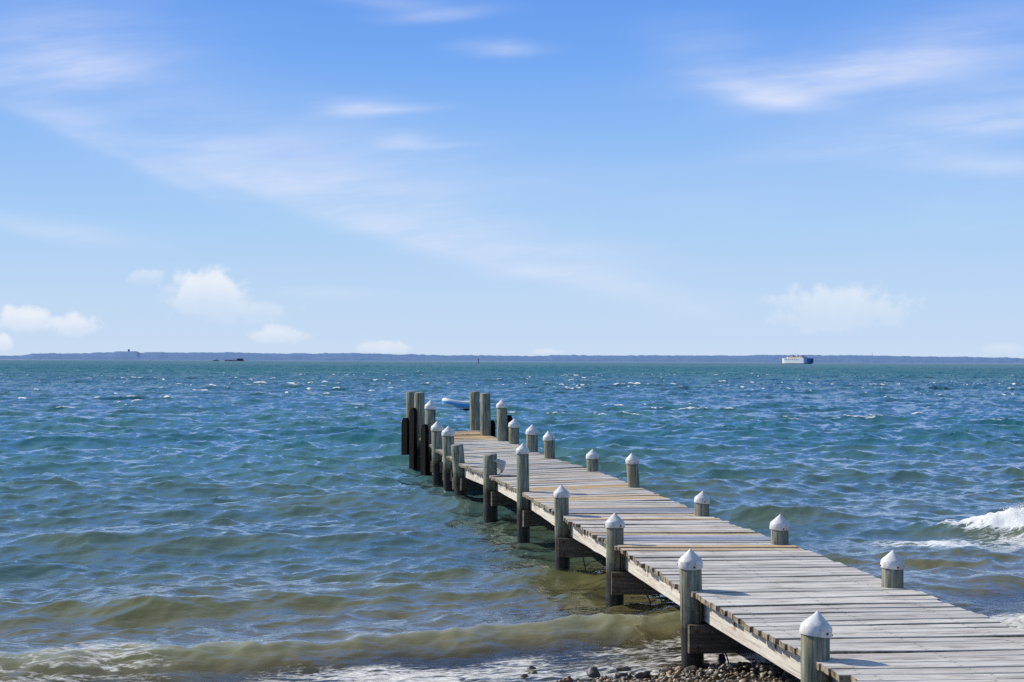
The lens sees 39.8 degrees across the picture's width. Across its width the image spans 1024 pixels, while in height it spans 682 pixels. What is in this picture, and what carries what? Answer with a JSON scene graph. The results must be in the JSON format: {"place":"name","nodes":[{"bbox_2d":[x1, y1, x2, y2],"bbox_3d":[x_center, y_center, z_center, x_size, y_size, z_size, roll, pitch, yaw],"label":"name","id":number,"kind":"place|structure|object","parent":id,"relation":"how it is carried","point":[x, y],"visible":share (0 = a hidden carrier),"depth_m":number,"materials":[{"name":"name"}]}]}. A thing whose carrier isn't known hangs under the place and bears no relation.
{"place":"outdoors","nodes":[
{"label":"outdoors","id":0,"kind":"place"},
{"bbox_2d":[0,360,1023,681],"bbox_3d":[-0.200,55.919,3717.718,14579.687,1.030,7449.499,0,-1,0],"label":"water","id":1,"kind":"structure","parent":0,"point":[176,520],"depth_m":23.46,"materials":[{"name":"blue liquid"}]},
{"bbox_2d":[442,398,469,408],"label":"inflatable dinghy","id":2,"kind":"object","parent":1,"relation":"on","point":[456,403],"visible":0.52,"depth_m":65.95,"materials":[{"name":"blue rubber"}]},
{"bbox_2d":[782,354,813,363],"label":"ferry","id":3,"kind":"object","parent":1,"relation":"on","point":[797,359],"visible":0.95,"depth_m":2490.41,"materials":[{"name":"white paint"}]},
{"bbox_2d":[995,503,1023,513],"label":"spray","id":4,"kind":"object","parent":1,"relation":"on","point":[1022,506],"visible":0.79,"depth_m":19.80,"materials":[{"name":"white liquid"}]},
{"bbox_2d":[0,351,1023,363],"bbox_3d":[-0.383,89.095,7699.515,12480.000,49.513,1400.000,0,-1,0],"label":"hills","id":5,"kind":"structure","parent":0,"point":[194,356],"depth_m":7172.39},
{"bbox_2d":[0,0,1023,357],"label":"sky","id":6,"kind":"structure","parent":0,"point":[398,177],"materials":[{"name":"blue"}]},
{"bbox_2d":[126,598,1023,681],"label":"beach","id":7,"kind":"structure","parent":0,"point":[562,654],"depth_m":11.17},
{"bbox_2d":[520,674,528,679],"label":"stone","id":8,"kind":"object","parent":7,"relation":"on","point":[524,676],"visible":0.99,"depth_m":10.29,"materials":[{"name":"grey stone"}]},
{"bbox_2d":[527,670,536,676],"bbox_3d":[0.149,2.452,10.421,0.070,0.057,0.066,0,-1,32],"label":"stone","id":9,"kind":"object","parent":7,"relation":"on","point":[532,672],"visible":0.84,"depth_m":10.41,"materials":[{"name":"grey stone"}]},
{"bbox_2d":[527,665,536,671],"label":"stone","id":10,"kind":"object","parent":7,"relation":"on","point":[530,667],"visible":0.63,"depth_m":10.58,"materials":[{"name":"grey stone"}]},
{"bbox_2d":[563,676,572,681],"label":"stone","id":11,"kind":"object","parent":7,"relation":"on","point":[568,679],"visible":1,"depth_m":10.09,"materials":[{"name":"brown stone"}]},
{"bbox_2d":[586,666,600,678],"bbox_3d":[0.590,2.414,10.265,0.106,0.102,0.077,0,-1,0],"label":"stone","id":12,"kind":"object","parent":7,"relation":"on","point":[592,671],"visible":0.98,"depth_m":10.25,"materials":[{"name":"grey stone"}]},
{"bbox_2d":[616,666,630,671],"bbox_3d":[0.821,2.424,10.435,0.111,0.054,0.071,0,-1,0],"label":"stone","id":13,"kind":"object","parent":7,"relation":"on","point":[624,668],"visible":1,"depth_m":10.41,"materials":[{"name":"grey stone"}]},
{"bbox_2d":[616,672,631,677],"bbox_3d":[0.810,2.412,10.215,0.121,0.039,0.061,0,-1,-13],"label":"stone","id":14,"kind":"object","parent":7,"relation":"on","point":[622,674],"visible":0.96,"depth_m":10.19,"materials":[{"name":"grey stone"}]},
{"bbox_2d":[634,671,650,679],"bbox_3d":[0.929,2.388,10.070,0.144,0.077,0.064,1,-1,-22],"label":"stone","id":15,"kind":"object","parent":7,"relation":"on","point":[645,674],"visible":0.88,"depth_m":10.05,"materials":[{"name":"grey stone"}]},
{"bbox_2d":[661,666,674,673],"bbox_3d":[1.138,2.402,10.326,0.112,0.062,0.077,0,-1,20],"label":"stone","id":16,"kind":"object","parent":7,"relation":"on","point":[665,669],"visible":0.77,"depth_m":10.30,"materials":[{"name":"grey stone"}]},
{"bbox_2d":[554,660,800,681],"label":"shingle","id":17,"kind":"object","parent":7,"relation":"on","point":[713,672],"visible":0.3,"depth_m":9.99,"materials":[{"name":"gravel"}]},
{"bbox_2d":[684,665,698,674],"bbox_3d":[1.301,2.379,10.231,0.139,0.066,0.077,1,-1,-34],"label":"stone","id":18,"kind":"object","parent":7,"relation":"on","point":[689,668],"visible":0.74,"depth_m":10.21,"materials":[{"name":"grey stone"}]},
{"bbox_2d":[401,391,1023,681],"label":"pier","id":19,"kind":"structure","parent":7,"relation":"on","point":[780,601],"depth_m":11.39,"materials":[{"name":"grey wood"}]},
{"bbox_2d":[717,653,725,663],"bbox_3d":[1.547,2.374,10.460,0.072,0.126,0.085,-1,-1,44],"label":"stone","id":20,"kind":"object","parent":7,"relation":"on","point":[721,658],"visible":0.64,"depth_m":10.45,"materials":[{"name":"black stone"}]}
]}

